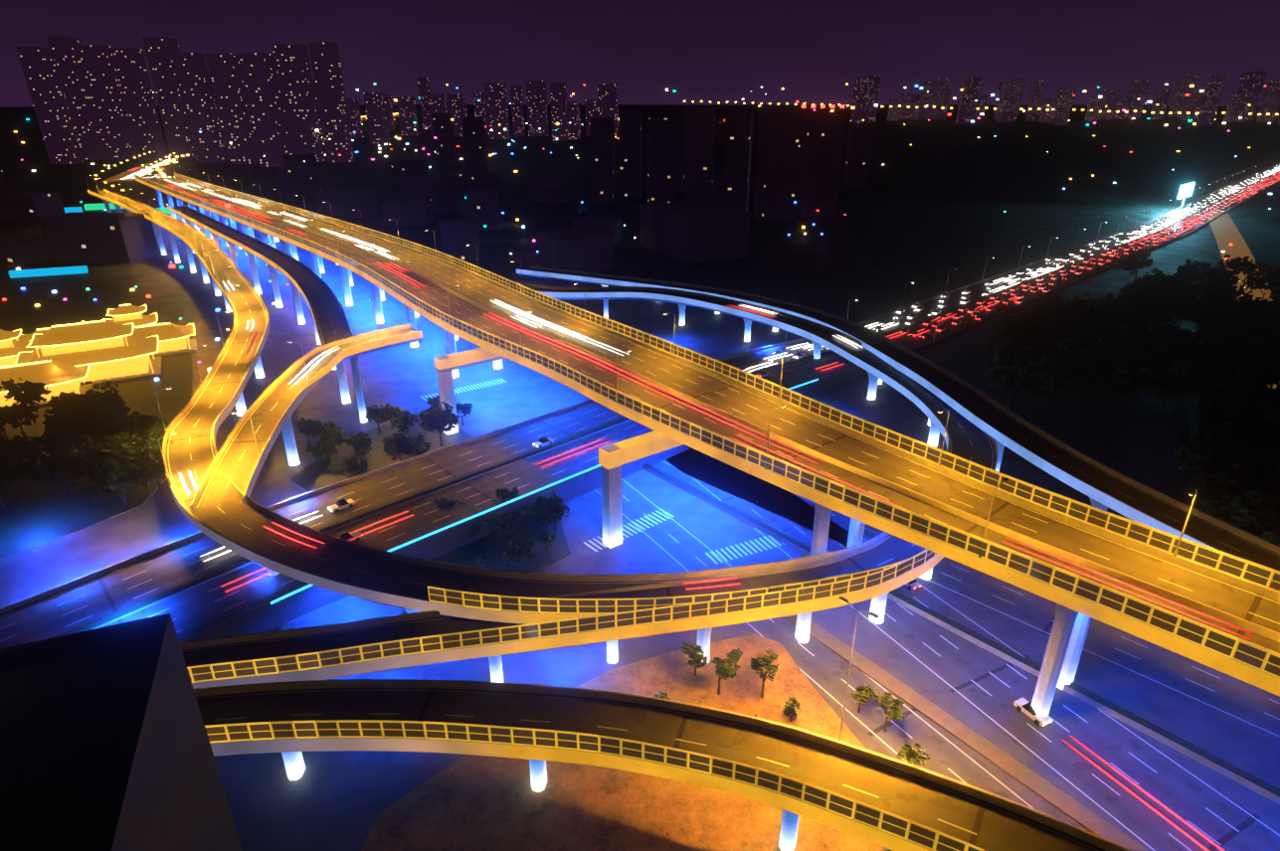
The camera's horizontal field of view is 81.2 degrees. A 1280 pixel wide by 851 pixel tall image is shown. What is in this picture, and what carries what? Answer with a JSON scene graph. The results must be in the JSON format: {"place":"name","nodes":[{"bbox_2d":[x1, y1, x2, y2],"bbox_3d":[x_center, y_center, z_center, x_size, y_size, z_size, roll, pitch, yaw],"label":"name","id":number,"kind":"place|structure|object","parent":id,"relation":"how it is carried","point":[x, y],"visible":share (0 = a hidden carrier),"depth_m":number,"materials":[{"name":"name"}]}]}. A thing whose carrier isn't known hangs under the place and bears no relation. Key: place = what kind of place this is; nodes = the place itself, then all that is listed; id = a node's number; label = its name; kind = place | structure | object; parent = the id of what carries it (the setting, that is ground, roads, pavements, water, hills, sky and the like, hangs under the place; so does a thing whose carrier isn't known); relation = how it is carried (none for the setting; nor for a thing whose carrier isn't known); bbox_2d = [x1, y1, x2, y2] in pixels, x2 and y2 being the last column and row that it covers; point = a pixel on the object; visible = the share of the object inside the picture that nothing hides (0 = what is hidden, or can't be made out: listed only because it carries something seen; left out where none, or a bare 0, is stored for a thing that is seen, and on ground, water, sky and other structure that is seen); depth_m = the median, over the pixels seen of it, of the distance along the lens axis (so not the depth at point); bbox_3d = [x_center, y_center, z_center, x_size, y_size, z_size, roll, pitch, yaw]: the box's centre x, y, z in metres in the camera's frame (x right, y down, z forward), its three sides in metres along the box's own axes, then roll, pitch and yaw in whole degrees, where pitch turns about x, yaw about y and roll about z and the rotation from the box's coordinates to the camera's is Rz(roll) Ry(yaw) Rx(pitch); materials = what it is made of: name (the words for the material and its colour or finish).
{"place":"outdoors","nodes":[
{"label":"outdoors","id":0,"kind":"place"},
{"bbox_2d":[0,306,192,558],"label":"island grass","id":1,"kind":"structure","parent":0,"point":[33,515],"depth_m":160.26,"materials":[{"name":"green plant"}]},
{"bbox_2d":[101,115,398,182],"bbox_3d":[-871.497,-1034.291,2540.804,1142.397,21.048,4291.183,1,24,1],"label":"highway road","id":2,"kind":"structure","parent":0,"point":[123,174],"depth_m":829.14,"materials":[{"name":"grey asphalt"}]},
{"bbox_2d":[0,104,1279,850],"bbox_3d":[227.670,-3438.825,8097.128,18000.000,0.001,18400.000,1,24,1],"label":"ground","id":3,"kind":"structure","parent":0,"point":[931,206],"depth_m":301.52,"materials":[{"name":"concrete"}]},
{"bbox_2d":[7,201,171,278],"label":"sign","id":4,"kind":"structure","parent":3,"relation":"on","point":[48,272],"depth_m":352.24,"materials":[{"name":"blue plastic"}]},
{"bbox_2d":[0,303,197,407],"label":"classical halls","id":5,"kind":"object","parent":3,"relation":"on","point":[127,342],"visible":0.98,"depth_m":216.28,"materials":[{"name":"yellow tile"}]},
{"bbox_2d":[0,612,243,850],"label":"building","id":6,"kind":"structure","parent":3,"relation":"on","point":[104,744],"depth_m":34.65,"materials":[{"name":"grey concrete"}]},
{"bbox_2d":[288,407,472,492],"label":"island grass","id":7,"kind":"structure","parent":3,"relation":"on","point":[312,476],"depth_m":172.41,"materials":[{"name":"green plant"}]},
{"bbox_2d":[431,518,570,572],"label":"island grass","id":8,"kind":"structure","parent":3,"relation":"on","point":[489,550],"depth_m":135.49,"materials":[{"name":"green plant"}]},
{"bbox_2d":[420,378,785,564],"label":"zebra crossings","id":9,"kind":"object","parent":3,"relation":"on","point":[725,553],"visible":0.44,"depth_m":139.11,"materials":[{"name":"white paint"}]},
{"bbox_2d":[100,188,1108,850],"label":"piers","id":10,"kind":"structure","parent":3,"relation":"on","point":[1067,639],"depth_m":134.28,"materials":[{"name":"grey concrete"}]},
{"bbox_2d":[167,204,354,346],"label":"ramp","id":11,"kind":"structure","parent":10,"relation":"on","point":[326,309],"depth_m":254.39,"materials":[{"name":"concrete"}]},
{"bbox_2d":[189,323,423,510],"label":"ramp","id":12,"kind":"structure","parent":10,"relation":"on","point":[271,410],"depth_m":155.99,"materials":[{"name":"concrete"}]},
{"bbox_2d":[179,535,906,689],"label":"ramp","id":13,"kind":"structure","parent":10,"relation":"on","point":[257,645],"depth_m":100.50,"materials":[{"name":"concrete"}]},
{"bbox_2d":[186,548,926,683],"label":"ramp barrier","id":14,"kind":"object","parent":13,"relation":"on","point":[299,662],"visible":0.73,"depth_m":97.21,"materials":[{"name":"yellow metal"}]},
{"bbox_2d":[87,188,998,624],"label":"curved ramp","id":15,"kind":"structure","parent":10,"relation":"on","point":[360,571],"depth_m":124.19,"materials":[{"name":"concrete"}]},
{"bbox_2d":[427,549,937,614],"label":"guardrail","id":16,"kind":"object","parent":15,"relation":"on","point":[533,605],"visible":0.54,"depth_m":101.03,"materials":[{"name":"yellow metal"}]},
{"bbox_2d":[193,679,1133,850],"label":"ramp","id":17,"kind":"structure","parent":10,"relation":"on","point":[974,816],"depth_m":82.27,"materials":[{"name":"concrete"}]},
{"bbox_2d":[204,720,986,850],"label":"ramp barrier","id":18,"kind":"object","parent":17,"relation":"on","point":[888,822],"visible":0.67,"depth_m":78.78,"materials":[{"name":"yellow metal"}]},
{"bbox_2d":[135,176,1279,697],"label":"viaduct","id":19,"kind":"object","parent":10,"relation":"on","point":[1132,558],"visible":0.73,"depth_m":125.06,"materials":[{"name":"concrete"}]},
{"bbox_2d":[134,174,1279,679],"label":"barrier","id":20,"kind":"object","parent":19,"relation":"on","point":[1248,653],"visible":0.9,"depth_m":100.82,"materials":[{"name":"beige concrete"}]},
{"bbox_2d":[155,177,1279,642],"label":"median barrier","id":21,"kind":"object","parent":19,"relation":"on","point":[1203,609],"visible":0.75,"depth_m":109.36,"materials":[{"name":"concrete"}]},
{"bbox_2d":[173,172,1279,593],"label":"barrier","id":22,"kind":"object","parent":19,"relation":"on","point":[1233,566],"visible":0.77,"depth_m":120.41,"materials":[{"name":"yellow metal"}]},
{"bbox_2d":[516,265,1279,570],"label":"ramp","id":23,"kind":"structure","parent":10,"relation":"on","point":[1110,487],"depth_m":147.66,"materials":[{"name":"concrete"}]},
{"bbox_2d":[361,634,892,850],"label":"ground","id":24,"kind":"structure","parent":3,"relation":"on","point":[468,803],"depth_m":86.93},
{"bbox_2d":[0,36,1279,271],"bbox_3d":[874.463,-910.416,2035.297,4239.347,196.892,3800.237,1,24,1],"label":"city buildings","id":25,"kind":"structure","parent":3,"relation":"on","point":[278,108],"depth_m":912.69,"materials":[{"name":"grey"}]},
{"bbox_2d":[0,249,1279,765],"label":"trees","id":26,"kind":"object","parent":3,"relation":"on","point":[1237,365],"visible":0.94,"depth_m":186.72,"materials":[{"name":"green plant"}]},
{"bbox_2d":[1,83,1279,380],"bbox_3d":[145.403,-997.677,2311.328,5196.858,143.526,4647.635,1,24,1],"label":"city lights","id":27,"kind":"object","parent":3,"relation":"on","point":[161,173],"visible":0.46,"depth_m":973.26},
{"bbox_2d":[85,162,1279,740],"bbox_3d":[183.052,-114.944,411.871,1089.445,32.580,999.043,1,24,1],"label":"street lamps","id":28,"kind":"object","parent":3,"relation":"on","point":[1191,492],"visible":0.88,"depth_m":164.17,"materials":[{"name":"silver metal"}]},
{"bbox_2d":[643,463,1279,804],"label":"median hedge","id":29,"kind":"object","parent":3,"relation":"on","point":[1219,766],"visible":0.75,"depth_m":107.01,"materials":[{"name":"green plant"}]},
{"bbox_2d":[783,614,1149,850],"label":"sidewalk","id":30,"kind":"structure","parent":3,"relation":"on","point":[1067,806],"depth_m":94.59,"materials":[{"name":"grey concrete"}]},
{"bbox_2d":[1176,182,1195,209],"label":"billboard","id":31,"kind":"object","parent":3,"relation":"on","point":[1186,191],"visible":0.89,"depth_m":553.04,"materials":[{"name":"silver metal"}]},
{"bbox_2d":[1183,387,1279,547],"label":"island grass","id":32,"kind":"structure","parent":3,"relation":"on","point":[1252,447],"depth_m":183.22,"materials":[{"name":"green plant"}]},
{"bbox_2d":[0,163,1279,649],"bbox_3d":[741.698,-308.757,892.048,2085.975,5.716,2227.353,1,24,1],"label":"cross road","id":33,"kind":"structure","parent":0,"point":[211,609],"depth_m":144.95,"materials":[{"name":"grey asphalt"}]},
{"bbox_2d":[270,378,818,604],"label":"cross led strip","id":34,"kind":"object","parent":33,"relation":"on","point":[391,550],"visible":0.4,"depth_m":136.84,"materials":[{"name":"plastic"}]},
{"bbox_2d":[51,170,1279,638],"bbox_3d":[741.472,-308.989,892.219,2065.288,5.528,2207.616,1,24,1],"label":"median hedge","id":35,"kind":"object","parent":33,"relation":"on","point":[175,590],"visible":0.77,"depth_m":147.03,"materials":[{"name":"green plant"}]},
{"bbox_2d":[328,165,1279,727],"bbox_3d":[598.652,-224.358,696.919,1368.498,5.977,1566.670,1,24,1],"label":"cars","id":36,"kind":"object","parent":33,"relation":"on","point":[1024,706],"visible":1,"depth_m":327.42,"materials":[{"name":"white paint"}]},
{"bbox_2d":[0,0,1279,107],"label":"sky","id":37,"kind":"structure","parent":0,"point":[721,52],"materials":[{"name":"purple"}]},
{"bbox_2d":[113,115,1279,850],"bbox_3d":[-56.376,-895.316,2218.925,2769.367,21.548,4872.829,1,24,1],"label":"light trails","id":38,"kind":"object","parent":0,"point":[736,440],"visible":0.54,"depth_m":136.11,"materials":[{"name":"red"}]},
{"bbox_2d":[592,477,1047,814],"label":"road","id":39,"kind":"structure","parent":0,"point":[683,548],"depth_m":105.29,"materials":[{"name":"grey asphalt"}]},
{"bbox_2d":[659,449,1279,740],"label":"road","id":40,"kind":"structure","parent":0,"point":[1243,702],"depth_m":114.51,"materials":[{"name":"grey asphalt"}]},
{"bbox_2d":[668,448,1279,850],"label":"road","id":41,"kind":"structure","parent":0,"point":[990,687],"depth_m":96.83,"materials":[{"name":"grey asphalt"}]},
{"bbox_2d":[1204,211,1277,388],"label":"side street road","id":42,"kind":"structure","parent":0,"point":[1225,231],"depth_m":426.93,"materials":[{"name":"grey asphalt"}]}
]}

